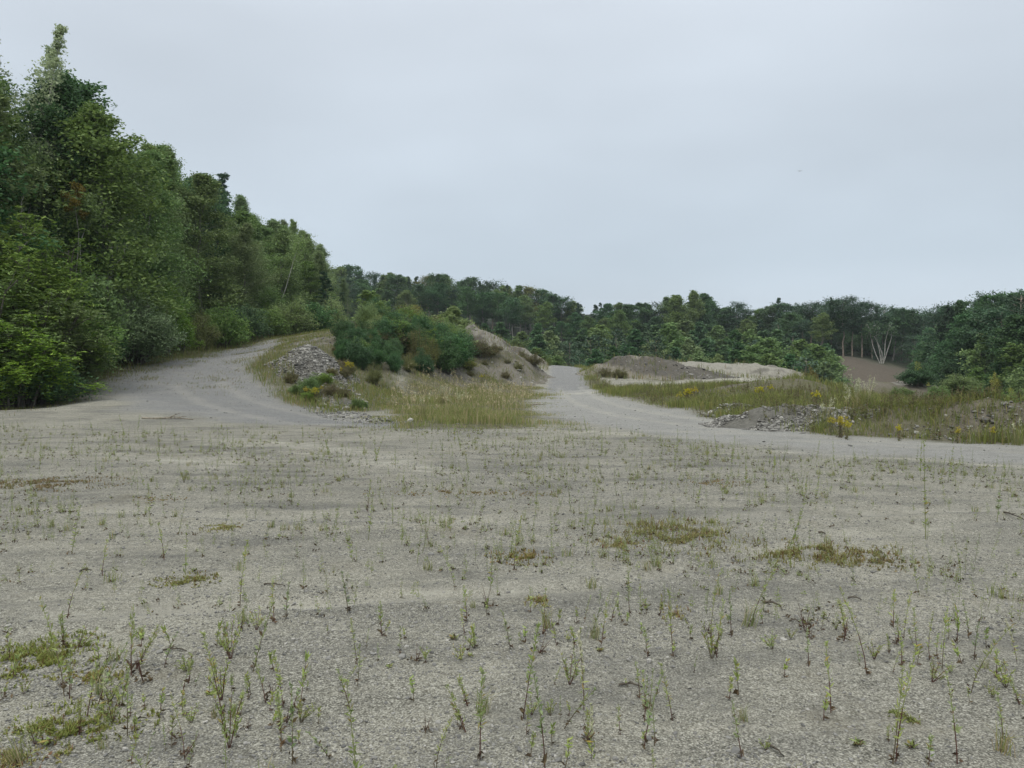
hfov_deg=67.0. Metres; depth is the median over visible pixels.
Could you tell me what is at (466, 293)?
forest tree
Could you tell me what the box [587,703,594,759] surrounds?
seed spike
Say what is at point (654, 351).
young tree
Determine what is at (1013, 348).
young tree
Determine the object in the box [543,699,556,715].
weed
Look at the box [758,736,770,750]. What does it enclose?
weed
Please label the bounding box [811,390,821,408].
goldenrod plant
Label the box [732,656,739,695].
seedling
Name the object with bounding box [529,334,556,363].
young tree
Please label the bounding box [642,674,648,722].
weed
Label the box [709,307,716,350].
conifer tree
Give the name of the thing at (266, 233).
broadleaf tree
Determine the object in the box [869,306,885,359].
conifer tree
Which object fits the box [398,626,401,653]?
weed
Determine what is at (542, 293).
conifer tree
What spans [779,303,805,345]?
pine tree
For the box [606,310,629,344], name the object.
forest tree
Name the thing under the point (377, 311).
bush
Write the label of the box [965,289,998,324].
pine tree
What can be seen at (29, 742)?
seed spike
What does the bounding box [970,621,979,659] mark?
weed
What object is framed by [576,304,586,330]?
conifer tree
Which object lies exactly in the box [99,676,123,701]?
weed
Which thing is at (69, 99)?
broadleaf tree
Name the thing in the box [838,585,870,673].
tall weed
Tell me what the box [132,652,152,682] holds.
dead weed
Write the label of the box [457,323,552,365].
sand mound
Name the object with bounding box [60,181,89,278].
maple tree
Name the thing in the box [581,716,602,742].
dead weed
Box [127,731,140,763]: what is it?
weed
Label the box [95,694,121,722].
weed
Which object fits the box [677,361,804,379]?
sand bank
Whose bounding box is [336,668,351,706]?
weed
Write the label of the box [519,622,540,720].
tall weed
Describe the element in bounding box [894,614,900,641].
weed
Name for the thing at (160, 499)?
moss patch
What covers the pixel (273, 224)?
birch tree
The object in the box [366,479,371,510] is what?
weed
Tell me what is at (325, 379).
bush
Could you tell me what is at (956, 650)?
seedling
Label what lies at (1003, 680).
weed
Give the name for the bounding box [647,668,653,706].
weed
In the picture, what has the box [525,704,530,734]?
weed
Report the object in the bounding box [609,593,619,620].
weed
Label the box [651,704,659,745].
weed
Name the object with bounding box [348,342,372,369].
bush
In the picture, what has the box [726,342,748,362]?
young tree
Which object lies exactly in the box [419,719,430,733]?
dead weed
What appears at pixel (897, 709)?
tall weed
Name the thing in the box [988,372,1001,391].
bush
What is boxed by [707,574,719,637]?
tall weed
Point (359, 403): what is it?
bush
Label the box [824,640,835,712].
weed
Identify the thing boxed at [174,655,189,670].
weed
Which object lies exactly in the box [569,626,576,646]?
weed
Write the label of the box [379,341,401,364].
bush
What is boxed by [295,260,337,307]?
broadleaf tree
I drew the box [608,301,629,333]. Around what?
forest tree
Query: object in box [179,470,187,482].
weed
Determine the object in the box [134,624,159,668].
weed
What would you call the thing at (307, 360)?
gravel pile
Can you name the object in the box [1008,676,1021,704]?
weed
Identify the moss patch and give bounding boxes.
[0,698,160,755]
[0,737,72,767]
[42,665,126,684]
[137,494,186,502]
[149,568,221,587]
[199,521,243,532]
[363,488,551,496]
[484,548,556,565]
[524,593,550,607]
[659,605,690,619]
[670,478,744,486]
[832,548,920,572]
[888,708,920,724]
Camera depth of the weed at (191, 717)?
3.49 m
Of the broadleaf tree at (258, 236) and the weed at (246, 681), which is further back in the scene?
the broadleaf tree at (258, 236)
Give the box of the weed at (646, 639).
[642,626,650,656]
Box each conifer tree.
[346,266,358,319]
[348,272,365,317]
[372,274,377,289]
[405,277,412,306]
[409,276,428,313]
[433,276,442,314]
[440,289,466,322]
[472,280,487,327]
[499,285,511,332]
[536,290,551,333]
[572,302,580,333]
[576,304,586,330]
[590,304,599,326]
[642,303,647,325]
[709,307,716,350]
[723,318,738,344]
[730,308,737,328]
[755,320,770,336]
[772,297,789,346]
[798,307,806,338]
[824,297,840,353]
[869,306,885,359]
[894,311,912,362]
[921,304,956,365]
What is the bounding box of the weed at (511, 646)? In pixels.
[500,610,512,648]
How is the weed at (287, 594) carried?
on the ground at (104, 414)
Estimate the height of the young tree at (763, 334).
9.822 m
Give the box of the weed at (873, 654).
[866,639,885,658]
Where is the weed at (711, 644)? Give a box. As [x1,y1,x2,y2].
[701,621,723,658]
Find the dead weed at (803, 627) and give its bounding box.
[797,604,818,632]
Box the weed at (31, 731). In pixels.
[23,718,45,743]
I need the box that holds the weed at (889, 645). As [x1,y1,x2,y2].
[886,633,890,652]
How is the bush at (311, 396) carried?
on the ground at (104, 414)
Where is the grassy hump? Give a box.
[699,378,851,393]
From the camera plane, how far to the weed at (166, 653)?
4.12 m
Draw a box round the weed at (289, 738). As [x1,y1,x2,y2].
[286,681,298,763]
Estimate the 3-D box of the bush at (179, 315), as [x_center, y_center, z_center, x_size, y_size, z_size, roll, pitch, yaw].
[-19.945,-3.847,43.933,3.098,5.307,3.206,1,2,39]
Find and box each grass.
[1,331,329,415]
[2,333,288,409]
[242,327,547,413]
[309,363,587,430]
[410,390,430,419]
[437,383,451,403]
[445,388,467,407]
[456,321,817,381]
[484,383,503,407]
[574,364,1023,444]
[813,397,835,427]
[843,374,872,406]
[856,374,877,404]
[999,418,1022,445]
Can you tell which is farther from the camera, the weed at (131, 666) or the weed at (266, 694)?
the weed at (131, 666)
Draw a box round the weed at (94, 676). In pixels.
[84,658,100,715]
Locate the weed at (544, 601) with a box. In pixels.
[542,588,547,616]
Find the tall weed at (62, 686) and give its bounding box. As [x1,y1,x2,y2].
[39,595,66,695]
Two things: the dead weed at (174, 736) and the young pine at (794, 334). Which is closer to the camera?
the dead weed at (174, 736)
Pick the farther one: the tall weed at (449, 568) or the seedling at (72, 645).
the tall weed at (449, 568)
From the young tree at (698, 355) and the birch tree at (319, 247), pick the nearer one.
the birch tree at (319, 247)
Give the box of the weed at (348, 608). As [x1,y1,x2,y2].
[341,571,351,612]
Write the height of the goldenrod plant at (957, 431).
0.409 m
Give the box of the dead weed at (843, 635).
[836,620,851,640]
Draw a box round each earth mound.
[265,331,555,388]
[575,355,740,379]
[851,381,970,399]
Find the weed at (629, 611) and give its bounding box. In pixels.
[625,572,631,613]
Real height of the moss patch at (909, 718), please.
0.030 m
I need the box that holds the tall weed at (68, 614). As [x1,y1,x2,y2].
[66,564,84,618]
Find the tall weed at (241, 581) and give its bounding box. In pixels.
[237,539,248,607]
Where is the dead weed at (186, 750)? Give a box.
[179,734,198,756]
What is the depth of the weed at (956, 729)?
3.15 m
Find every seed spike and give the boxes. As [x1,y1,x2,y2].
[22,726,36,765]
[98,670,106,713]
[487,544,495,590]
[572,645,578,674]
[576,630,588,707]
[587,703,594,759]
[1004,618,1016,659]
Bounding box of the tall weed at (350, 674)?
[340,657,365,692]
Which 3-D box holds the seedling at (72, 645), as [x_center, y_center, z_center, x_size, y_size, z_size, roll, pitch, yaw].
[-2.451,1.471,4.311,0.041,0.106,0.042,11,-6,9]
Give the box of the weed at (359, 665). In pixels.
[355,643,362,685]
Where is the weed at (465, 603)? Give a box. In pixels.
[462,586,469,620]
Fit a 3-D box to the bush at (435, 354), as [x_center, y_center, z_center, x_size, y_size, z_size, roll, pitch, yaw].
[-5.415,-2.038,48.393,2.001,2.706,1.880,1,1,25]
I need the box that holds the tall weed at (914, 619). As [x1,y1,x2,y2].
[912,607,919,653]
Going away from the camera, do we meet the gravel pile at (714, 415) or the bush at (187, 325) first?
the gravel pile at (714, 415)
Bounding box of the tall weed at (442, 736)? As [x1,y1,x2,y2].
[433,716,452,767]
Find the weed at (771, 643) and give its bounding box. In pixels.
[760,630,776,648]
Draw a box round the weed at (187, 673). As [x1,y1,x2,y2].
[183,659,193,690]
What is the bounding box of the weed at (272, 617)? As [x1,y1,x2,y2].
[268,578,277,622]
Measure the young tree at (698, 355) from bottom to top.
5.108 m
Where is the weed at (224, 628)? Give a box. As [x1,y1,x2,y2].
[221,617,230,654]
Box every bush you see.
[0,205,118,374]
[0,259,78,404]
[0,291,129,399]
[0,309,111,409]
[0,355,100,407]
[5,225,124,370]
[49,260,138,376]
[51,314,129,381]
[86,274,132,319]
[99,336,132,368]
[106,284,199,364]
[121,278,177,355]
[137,268,191,357]
[172,301,203,353]
[185,309,223,350]
[191,299,258,348]
[223,300,273,342]
[234,326,254,344]
[255,292,322,335]
[255,306,299,337]
[282,369,298,382]
[286,301,339,334]
[289,384,302,394]
[297,376,321,396]
[299,391,318,400]
[313,372,334,381]
[316,294,353,330]
[320,373,333,385]
[320,381,338,396]
[325,366,338,376]
[328,318,355,341]
[333,330,350,349]
[333,344,345,360]
[334,382,351,398]
[337,360,350,366]
[339,363,351,376]
[342,337,375,366]
[345,325,369,341]
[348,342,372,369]
[349,360,357,373]
[349,397,364,409]
[351,334,370,348]
[353,299,377,327]
[354,295,386,324]
[355,321,378,339]
[357,308,378,329]
[364,313,384,330]
[364,326,388,339]
[364,361,383,384]
[367,339,389,368]
[368,302,390,316]
[369,327,380,338]
[370,316,398,343]
[374,305,389,317]
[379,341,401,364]
[381,304,393,315]
[383,301,397,318]
[383,327,409,347]
[385,310,409,334]
[386,335,404,357]
[387,351,404,373]
[388,318,410,344]
[394,312,415,331]
[395,304,416,320]
[396,321,430,356]
[397,301,432,321]
[397,323,416,351]
[400,352,423,367]
[402,353,416,371]
[403,312,433,334]
[404,325,433,355]
[407,317,424,329]
[411,347,433,373]
[415,307,439,325]
[416,331,442,372]
[416,338,432,352]
[421,327,443,347]
[425,360,434,373]
[426,312,459,325]
[428,320,464,351]
[432,316,469,335]
[433,338,445,367]
[434,320,451,335]
[434,337,466,374]
[438,333,474,369]
[452,329,480,361]
[453,329,472,347]
[463,357,480,369]
[467,335,497,357]
[488,341,503,355]
[500,371,510,378]
[514,361,524,370]
[519,347,526,357]
[523,351,546,365]
[546,357,551,364]
[595,367,611,375]
[608,367,628,377]
[792,347,811,372]
[805,366,818,380]
[889,386,917,396]
[893,363,940,386]
[918,357,941,385]
[920,382,950,398]
[934,370,989,395]
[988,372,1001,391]
[1000,385,1017,402]
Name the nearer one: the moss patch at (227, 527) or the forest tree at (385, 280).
the moss patch at (227, 527)
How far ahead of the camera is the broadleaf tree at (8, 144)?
38.24 m
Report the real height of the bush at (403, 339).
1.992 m
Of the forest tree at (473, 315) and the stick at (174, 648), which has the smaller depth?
the stick at (174, 648)
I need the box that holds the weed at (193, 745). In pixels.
[184,729,199,767]
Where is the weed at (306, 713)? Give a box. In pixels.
[296,694,315,722]
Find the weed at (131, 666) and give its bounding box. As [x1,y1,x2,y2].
[126,605,136,674]
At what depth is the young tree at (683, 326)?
149.29 m
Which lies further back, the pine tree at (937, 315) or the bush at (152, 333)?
the pine tree at (937, 315)
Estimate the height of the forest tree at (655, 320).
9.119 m
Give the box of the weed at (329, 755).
[305,731,331,757]
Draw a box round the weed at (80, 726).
[75,695,85,734]
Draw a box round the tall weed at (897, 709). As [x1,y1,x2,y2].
[888,665,906,763]
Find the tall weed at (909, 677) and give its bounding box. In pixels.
[888,643,920,760]
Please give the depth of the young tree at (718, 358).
101.71 m
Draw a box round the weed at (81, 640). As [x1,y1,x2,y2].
[77,625,98,646]
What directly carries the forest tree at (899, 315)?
on the ground at (104, 414)
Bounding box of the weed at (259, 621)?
[248,605,265,629]
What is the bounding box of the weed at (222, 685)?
[205,656,229,700]
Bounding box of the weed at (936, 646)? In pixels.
[932,633,939,658]
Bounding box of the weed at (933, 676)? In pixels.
[929,657,951,681]
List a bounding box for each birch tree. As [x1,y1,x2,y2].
[0,39,30,223]
[1,128,68,227]
[4,23,75,230]
[7,45,90,253]
[10,149,166,301]
[39,183,123,284]
[93,157,147,272]
[117,141,199,285]
[122,150,203,311]
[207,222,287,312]
[231,194,266,231]
[254,250,274,307]
[263,219,306,305]
[273,224,306,309]
[278,219,298,302]
[281,228,317,300]
[288,218,298,233]
[291,229,337,292]
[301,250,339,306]
[306,244,336,303]
[335,277,354,322]
[862,318,902,363]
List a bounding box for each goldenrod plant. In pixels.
[309,387,319,402]
[345,361,353,375]
[676,391,685,406]
[683,388,692,397]
[755,386,763,397]
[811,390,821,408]
[827,417,833,434]
[833,416,847,437]
[843,419,851,439]
[895,424,902,440]
[954,426,960,443]
[989,426,995,443]
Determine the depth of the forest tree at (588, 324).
187.50 m
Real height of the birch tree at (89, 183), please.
12.407 m
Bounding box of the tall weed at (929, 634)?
[925,611,933,659]
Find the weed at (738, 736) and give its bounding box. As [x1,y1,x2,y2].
[731,699,743,756]
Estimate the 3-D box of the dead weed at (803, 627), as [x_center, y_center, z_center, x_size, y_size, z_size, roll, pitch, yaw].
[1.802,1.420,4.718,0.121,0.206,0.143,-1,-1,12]
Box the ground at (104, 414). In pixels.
[0,296,1023,767]
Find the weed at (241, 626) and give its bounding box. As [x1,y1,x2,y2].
[240,607,245,630]
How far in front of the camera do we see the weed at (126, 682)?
3.86 m
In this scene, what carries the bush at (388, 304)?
on the earth mound at (499, 370)
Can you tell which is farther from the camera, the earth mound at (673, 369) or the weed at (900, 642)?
the earth mound at (673, 369)
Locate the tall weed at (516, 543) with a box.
[511,515,521,569]
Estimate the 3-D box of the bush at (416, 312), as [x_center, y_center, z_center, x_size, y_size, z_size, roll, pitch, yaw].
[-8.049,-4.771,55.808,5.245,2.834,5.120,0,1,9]
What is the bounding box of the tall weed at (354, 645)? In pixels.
[350,618,358,664]
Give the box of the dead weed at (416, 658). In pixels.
[407,648,423,661]
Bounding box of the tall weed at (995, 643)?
[966,624,1013,692]
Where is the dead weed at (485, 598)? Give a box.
[482,585,498,606]
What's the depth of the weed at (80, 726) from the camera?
3.38 m
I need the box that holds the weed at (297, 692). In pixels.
[292,666,310,708]
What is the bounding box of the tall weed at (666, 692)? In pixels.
[658,662,675,720]
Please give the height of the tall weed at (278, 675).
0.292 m
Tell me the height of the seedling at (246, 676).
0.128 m
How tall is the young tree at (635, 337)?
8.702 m
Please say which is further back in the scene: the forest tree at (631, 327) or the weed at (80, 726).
the forest tree at (631, 327)
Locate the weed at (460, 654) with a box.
[453,643,465,659]
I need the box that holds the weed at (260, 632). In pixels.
[251,602,274,671]
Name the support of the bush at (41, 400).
on the ground at (104, 414)
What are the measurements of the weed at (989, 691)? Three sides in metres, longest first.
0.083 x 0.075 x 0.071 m
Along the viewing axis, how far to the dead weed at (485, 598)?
5.15 m
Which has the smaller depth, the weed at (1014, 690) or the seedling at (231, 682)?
the weed at (1014, 690)
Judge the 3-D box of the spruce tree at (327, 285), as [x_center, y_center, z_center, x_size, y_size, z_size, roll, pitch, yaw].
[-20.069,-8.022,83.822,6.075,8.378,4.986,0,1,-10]
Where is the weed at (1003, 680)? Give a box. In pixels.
[989,657,1015,687]
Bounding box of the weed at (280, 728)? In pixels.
[276,687,285,750]
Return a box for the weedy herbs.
[585,369,1022,443]
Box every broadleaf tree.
[0,73,86,261]
[0,74,23,208]
[0,76,139,295]
[0,94,81,283]
[0,125,78,323]
[8,69,148,264]
[13,99,208,327]
[38,96,120,273]
[117,146,212,321]
[135,144,207,289]
[151,151,214,325]
[159,143,189,238]
[171,171,251,322]
[174,173,246,312]
[183,171,235,298]
[205,208,292,309]
[209,213,295,314]
[248,226,307,299]
[264,225,315,307]
[292,234,326,288]
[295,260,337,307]
[312,259,341,308]
[323,248,346,301]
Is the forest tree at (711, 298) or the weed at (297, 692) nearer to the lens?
the weed at (297, 692)
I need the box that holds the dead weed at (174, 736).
[164,725,180,740]
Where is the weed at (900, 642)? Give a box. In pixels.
[897,630,904,665]
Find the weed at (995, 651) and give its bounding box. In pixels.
[993,648,999,677]
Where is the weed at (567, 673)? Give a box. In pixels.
[560,652,581,684]
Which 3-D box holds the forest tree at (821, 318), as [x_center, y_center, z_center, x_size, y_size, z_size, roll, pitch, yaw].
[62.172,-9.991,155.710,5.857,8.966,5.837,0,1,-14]
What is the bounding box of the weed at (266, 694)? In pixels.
[253,658,269,702]
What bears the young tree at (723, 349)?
on the ground at (104, 414)
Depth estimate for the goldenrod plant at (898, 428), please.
17.25 m
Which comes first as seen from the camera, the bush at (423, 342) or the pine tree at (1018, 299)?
the bush at (423, 342)
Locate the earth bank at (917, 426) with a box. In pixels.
[778,395,1023,442]
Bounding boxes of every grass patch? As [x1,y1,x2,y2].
[0,475,130,493]
[0,629,112,687]
[591,534,646,550]
[602,513,751,556]
[728,536,922,569]
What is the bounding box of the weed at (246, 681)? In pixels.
[244,677,250,698]
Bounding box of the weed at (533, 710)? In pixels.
[524,693,541,714]
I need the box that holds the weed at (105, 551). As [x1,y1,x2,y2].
[100,539,107,575]
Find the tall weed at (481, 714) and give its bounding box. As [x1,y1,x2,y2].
[474,667,486,759]
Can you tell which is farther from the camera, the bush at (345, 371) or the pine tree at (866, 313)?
the pine tree at (866, 313)
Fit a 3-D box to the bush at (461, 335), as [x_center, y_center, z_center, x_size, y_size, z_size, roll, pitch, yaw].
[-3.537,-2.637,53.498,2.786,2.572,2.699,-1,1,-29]
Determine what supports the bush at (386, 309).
on the earth mound at (499, 370)
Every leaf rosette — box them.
[36,736,56,745]
[449,634,458,640]
[849,736,866,745]
[901,739,917,748]
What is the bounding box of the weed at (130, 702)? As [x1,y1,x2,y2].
[128,694,133,715]
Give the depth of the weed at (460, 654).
4.24 m
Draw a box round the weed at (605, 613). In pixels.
[598,601,607,643]
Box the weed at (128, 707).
[121,674,131,735]
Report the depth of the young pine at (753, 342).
126.18 m
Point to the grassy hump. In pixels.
(774, 383)
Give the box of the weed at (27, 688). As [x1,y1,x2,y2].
[18,678,32,692]
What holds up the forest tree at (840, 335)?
on the ground at (104, 414)
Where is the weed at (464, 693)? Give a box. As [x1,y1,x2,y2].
[457,673,469,705]
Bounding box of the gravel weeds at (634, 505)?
[0,395,1023,767]
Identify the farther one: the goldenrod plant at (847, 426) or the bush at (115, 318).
the bush at (115, 318)
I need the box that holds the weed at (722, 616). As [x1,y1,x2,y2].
[713,598,724,657]
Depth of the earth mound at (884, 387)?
56.18 m
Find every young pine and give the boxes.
[556,340,589,366]
[566,335,609,363]
[569,354,588,366]
[599,329,629,357]
[638,335,674,359]
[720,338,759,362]
[784,332,808,349]
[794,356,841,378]
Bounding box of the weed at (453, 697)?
[445,683,465,731]
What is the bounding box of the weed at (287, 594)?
[281,581,290,618]
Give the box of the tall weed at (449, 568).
[440,546,456,589]
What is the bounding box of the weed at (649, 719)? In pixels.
[641,672,663,749]
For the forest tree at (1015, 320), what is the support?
on the ground at (104, 414)
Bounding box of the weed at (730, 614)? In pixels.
[727,592,732,636]
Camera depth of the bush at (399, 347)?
46.02 m
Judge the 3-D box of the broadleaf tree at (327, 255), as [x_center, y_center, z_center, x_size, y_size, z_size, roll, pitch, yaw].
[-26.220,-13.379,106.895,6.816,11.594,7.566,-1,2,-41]
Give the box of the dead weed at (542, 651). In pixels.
[530,634,548,655]
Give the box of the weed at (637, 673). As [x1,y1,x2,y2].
[634,662,642,697]
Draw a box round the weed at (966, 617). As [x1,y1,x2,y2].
[962,600,971,637]
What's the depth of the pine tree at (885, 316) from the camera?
157.60 m
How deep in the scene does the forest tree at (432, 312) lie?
226.34 m
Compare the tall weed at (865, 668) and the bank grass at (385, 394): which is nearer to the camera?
the tall weed at (865, 668)
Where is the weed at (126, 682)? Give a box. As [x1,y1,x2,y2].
[124,663,129,686]
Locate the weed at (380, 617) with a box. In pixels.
[377,601,383,635]
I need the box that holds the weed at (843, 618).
[837,600,847,632]
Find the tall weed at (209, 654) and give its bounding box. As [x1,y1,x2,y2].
[199,630,225,714]
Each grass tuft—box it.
[0,721,34,767]
[44,643,64,660]
[89,675,107,695]
[94,735,109,749]
[102,641,127,661]
[196,700,218,718]
[223,695,244,717]
[473,688,498,715]
[538,606,554,628]
[586,617,602,639]
[639,691,651,709]
[730,704,748,722]
[741,598,765,628]
[974,657,990,668]
[983,716,1022,757]
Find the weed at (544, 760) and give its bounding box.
[532,672,546,767]
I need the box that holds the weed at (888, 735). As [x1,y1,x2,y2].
[886,724,889,742]
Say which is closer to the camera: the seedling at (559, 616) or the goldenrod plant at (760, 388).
the seedling at (559, 616)
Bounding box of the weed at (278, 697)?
[273,690,284,730]
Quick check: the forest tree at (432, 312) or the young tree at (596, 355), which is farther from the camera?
the forest tree at (432, 312)
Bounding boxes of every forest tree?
[333,266,354,298]
[342,264,365,298]
[352,279,377,304]
[371,274,386,301]
[375,288,387,303]
[380,272,400,310]
[381,290,397,309]
[383,274,413,309]
[394,290,418,310]
[397,276,416,305]
[407,283,435,310]
[411,274,432,315]
[420,273,457,315]
[420,283,450,317]
[427,304,447,314]
[430,276,459,309]
[449,281,469,315]
[450,286,485,319]
[451,276,481,322]
[462,290,478,321]
[466,292,495,322]
[474,284,493,323]
[485,291,513,321]
[490,285,503,322]
[493,297,525,339]
[496,286,518,333]
[512,285,531,331]
[515,295,537,334]
[520,284,544,332]
[521,299,538,329]
[530,288,551,333]
[532,301,557,333]
[539,293,574,326]
[558,300,584,338]
[562,312,587,343]
[576,316,595,343]
[592,303,616,332]
[598,318,617,340]
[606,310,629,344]
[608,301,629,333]
[615,304,641,343]
[624,320,638,340]
[625,302,659,324]
[632,304,655,326]
[642,316,664,341]
[654,297,670,326]
[660,295,689,322]
[677,310,694,329]
[685,290,708,332]
[696,292,724,333]
[696,303,721,350]
[709,296,721,344]
[713,308,729,324]
[715,306,738,343]
[736,318,757,339]
[745,308,771,335]
[750,305,785,335]
[768,302,797,330]
[774,312,812,338]
[795,320,824,343]
[808,312,837,344]
[814,299,855,352]
[814,326,851,353]
[843,319,867,350]
[852,333,892,354]
[853,322,886,354]
[878,333,904,354]
[881,307,914,360]
[884,308,922,360]
[906,322,945,363]
[908,327,933,365]
[924,313,983,379]
[926,299,971,355]
[934,305,1003,377]
[961,300,981,314]
[971,291,1011,325]
[984,292,1023,366]
[984,314,1023,386]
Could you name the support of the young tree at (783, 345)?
on the ground at (104, 414)
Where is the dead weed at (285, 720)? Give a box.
[277,703,295,727]
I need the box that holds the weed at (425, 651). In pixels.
[419,645,430,655]
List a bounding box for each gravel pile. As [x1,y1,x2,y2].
[263,344,367,408]
[698,404,906,430]
[700,403,753,416]
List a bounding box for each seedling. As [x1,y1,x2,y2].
[2,682,8,698]
[4,632,12,659]
[9,653,20,676]
[68,639,76,654]
[94,640,101,667]
[115,691,121,706]
[120,684,127,706]
[132,712,139,731]
[136,625,144,646]
[157,687,165,713]
[160,624,173,646]
[168,715,177,745]
[180,690,188,714]
[183,652,194,683]
[215,620,222,645]
[229,673,236,690]
[238,694,244,715]
[245,671,250,692]
[267,651,273,670]
[267,691,275,710]
[268,710,277,725]
[296,730,300,743]
[299,651,311,704]
[316,707,321,723]
[409,675,415,701]
[450,702,463,729]
[466,622,473,650]
[470,626,477,646]
[484,598,489,615]
[521,626,527,642]
[525,731,535,756]
[549,722,555,743]
[550,622,557,644]
[555,607,561,624]
[561,736,572,766]
[566,701,571,715]
[616,602,624,621]
[657,594,663,615]
[725,675,733,699]
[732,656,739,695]
[783,658,789,677]
[820,694,829,719]
[915,645,923,664]
[945,617,950,639]
[950,639,963,662]
[952,603,960,643]
[984,627,989,647]
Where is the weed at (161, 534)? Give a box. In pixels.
[157,522,165,558]
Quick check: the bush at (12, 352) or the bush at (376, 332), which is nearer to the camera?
the bush at (12, 352)
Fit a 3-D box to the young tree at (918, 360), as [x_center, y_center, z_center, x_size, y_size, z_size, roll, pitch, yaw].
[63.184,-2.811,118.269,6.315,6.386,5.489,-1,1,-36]
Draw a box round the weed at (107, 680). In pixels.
[94,642,127,703]
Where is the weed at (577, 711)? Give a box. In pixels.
[564,686,595,728]
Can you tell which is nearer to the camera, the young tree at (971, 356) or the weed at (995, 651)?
the weed at (995, 651)
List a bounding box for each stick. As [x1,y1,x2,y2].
[141,413,192,419]
[163,646,186,650]
[618,681,642,686]
[763,599,779,605]
[768,744,783,756]
[1003,511,1023,519]
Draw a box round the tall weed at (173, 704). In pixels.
[169,692,185,759]
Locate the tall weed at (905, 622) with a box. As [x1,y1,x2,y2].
[902,590,912,639]
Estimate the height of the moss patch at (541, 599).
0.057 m
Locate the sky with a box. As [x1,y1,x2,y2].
[0,0,1023,316]
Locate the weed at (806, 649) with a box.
[804,627,811,666]
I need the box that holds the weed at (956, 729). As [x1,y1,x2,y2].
[945,670,962,763]
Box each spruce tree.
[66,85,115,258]
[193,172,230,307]
[308,271,343,314]
[336,292,349,321]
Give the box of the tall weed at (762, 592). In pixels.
[750,569,775,621]
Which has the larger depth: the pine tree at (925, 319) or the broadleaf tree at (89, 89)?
the pine tree at (925, 319)
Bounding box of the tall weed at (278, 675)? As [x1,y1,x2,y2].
[272,649,284,707]
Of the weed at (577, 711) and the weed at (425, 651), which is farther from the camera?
the weed at (425, 651)
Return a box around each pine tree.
[337,276,362,304]
[353,271,383,288]
[476,277,505,328]
[550,295,580,339]
[646,301,669,325]
[719,300,752,328]
[735,307,758,329]
[766,321,791,336]
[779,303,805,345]
[786,301,816,330]
[787,319,814,339]
[793,301,823,343]
[804,300,837,343]
[815,294,869,355]
[837,303,870,355]
[850,300,884,356]
[857,301,896,358]
[864,304,907,359]
[905,306,930,361]
[907,314,932,340]
[915,301,954,343]
[915,314,938,331]
[960,305,1023,358]
[964,292,1023,345]
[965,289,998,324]
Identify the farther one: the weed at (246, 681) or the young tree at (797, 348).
the young tree at (797, 348)
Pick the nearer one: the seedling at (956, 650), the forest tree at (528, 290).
the seedling at (956, 650)
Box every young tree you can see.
[345,290,391,325]
[433,305,478,341]
[480,323,490,331]
[491,322,512,341]
[506,331,531,349]
[525,323,544,352]
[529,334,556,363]
[529,348,554,364]
[542,330,567,365]
[548,326,567,358]
[549,355,566,365]
[555,332,576,357]
[562,328,589,362]
[580,328,621,362]
[582,349,604,366]
[587,324,612,351]
[603,346,621,362]
[611,329,647,358]
[621,321,651,354]
[628,347,641,355]
[639,340,672,358]
[647,324,662,351]
[652,321,677,346]
[653,323,692,359]
[662,320,695,350]
[667,347,689,361]
[679,338,708,361]
[689,321,715,355]
[689,350,710,361]
[696,339,715,362]
[706,325,729,360]
[707,353,724,362]
[716,345,729,360]
[723,329,746,354]
[723,349,748,363]
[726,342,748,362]
[729,344,764,363]
[732,329,761,362]
[751,353,788,367]
[753,336,792,365]
[757,330,768,358]
[768,329,790,349]
[775,341,793,368]
[781,354,802,370]
[782,338,812,368]
[796,345,840,383]
[803,343,818,358]
[812,360,841,384]
[821,343,852,383]
[824,350,857,384]
[827,348,852,386]
[907,345,935,369]
[928,326,960,383]
[932,358,963,385]
[949,347,982,376]
[955,332,995,394]
[967,367,989,394]
[974,362,1007,394]
[978,345,1014,386]
[987,342,1023,391]
[998,352,1023,391]
[1003,368,1023,401]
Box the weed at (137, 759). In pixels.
[130,749,142,767]
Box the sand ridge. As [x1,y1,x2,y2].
[891,381,911,384]
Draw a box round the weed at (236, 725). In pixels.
[213,689,244,748]
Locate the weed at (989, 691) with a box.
[986,680,999,697]
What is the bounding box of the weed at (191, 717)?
[180,703,198,722]
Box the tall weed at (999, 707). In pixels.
[995,691,1004,737]
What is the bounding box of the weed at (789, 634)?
[786,628,797,637]
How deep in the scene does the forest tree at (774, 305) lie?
177.50 m
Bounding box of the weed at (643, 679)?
[641,670,648,710]
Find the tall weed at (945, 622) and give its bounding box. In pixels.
[939,606,949,668]
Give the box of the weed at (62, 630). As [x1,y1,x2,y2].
[58,611,68,647]
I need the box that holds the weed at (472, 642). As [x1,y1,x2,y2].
[463,636,477,647]
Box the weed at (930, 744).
[925,734,934,765]
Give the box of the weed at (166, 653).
[162,631,177,666]
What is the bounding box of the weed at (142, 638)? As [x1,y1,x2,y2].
[129,625,145,639]
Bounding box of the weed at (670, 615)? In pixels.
[666,586,675,653]
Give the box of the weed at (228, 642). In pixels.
[219,615,241,658]
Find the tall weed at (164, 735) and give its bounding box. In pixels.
[162,722,166,750]
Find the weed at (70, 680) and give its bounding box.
[66,649,74,698]
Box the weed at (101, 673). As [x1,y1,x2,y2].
[96,656,110,682]
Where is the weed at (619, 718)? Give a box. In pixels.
[615,704,621,734]
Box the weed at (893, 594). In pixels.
[888,589,896,626]
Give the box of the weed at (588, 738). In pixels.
[583,707,591,744]
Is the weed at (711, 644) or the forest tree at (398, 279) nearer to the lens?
the weed at (711, 644)
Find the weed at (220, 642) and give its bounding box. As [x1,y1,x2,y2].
[215,635,224,646]
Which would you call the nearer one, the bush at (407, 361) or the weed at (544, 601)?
the weed at (544, 601)

